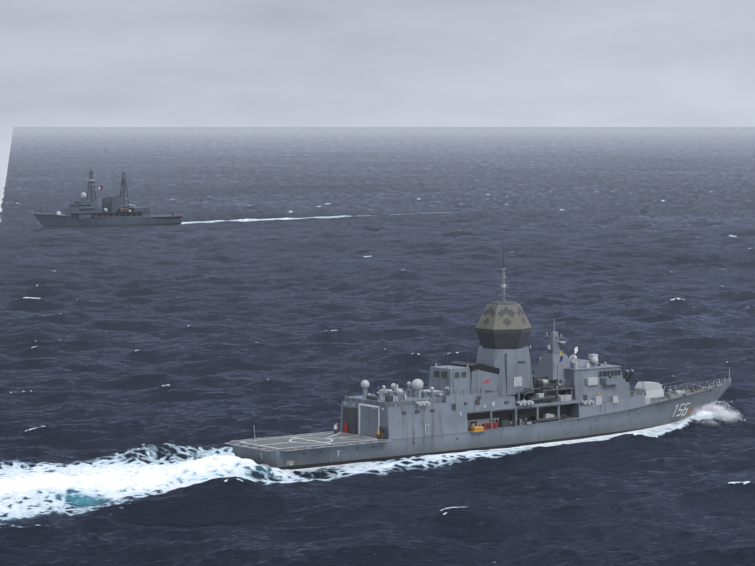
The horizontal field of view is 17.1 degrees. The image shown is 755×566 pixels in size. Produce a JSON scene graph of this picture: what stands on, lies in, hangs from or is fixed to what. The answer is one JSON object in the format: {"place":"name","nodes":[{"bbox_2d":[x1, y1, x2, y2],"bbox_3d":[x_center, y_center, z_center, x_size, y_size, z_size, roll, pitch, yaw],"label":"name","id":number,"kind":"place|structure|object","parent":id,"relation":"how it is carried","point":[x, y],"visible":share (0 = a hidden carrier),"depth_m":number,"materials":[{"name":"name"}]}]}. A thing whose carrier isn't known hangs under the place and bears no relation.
{"place":"outdoors","nodes":[
{"label":"outdoors","id":0,"kind":"place"},
{"bbox_2d":[0,127,754,565],"bbox_3d":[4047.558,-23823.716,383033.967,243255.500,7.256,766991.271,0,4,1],"label":"sea","id":1,"kind":"structure","parent":0,"point":[282,281],"depth_m":733.86,"materials":[{"name":"liquid"}]},
{"bbox_2d":[33,171,182,226],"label":"warship","id":2,"kind":"object","parent":1,"relation":"on","point":[83,212],"visible":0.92,"depth_m":1486.63,"materials":[{"name":"metal"}]},
{"bbox_2d":[224,248,745,469],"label":"warship","id":3,"kind":"object","parent":1,"relation":"on","point":[497,394],"visible":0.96,"depth_m":465.63,"materials":[{"name":"grey metal"}]},
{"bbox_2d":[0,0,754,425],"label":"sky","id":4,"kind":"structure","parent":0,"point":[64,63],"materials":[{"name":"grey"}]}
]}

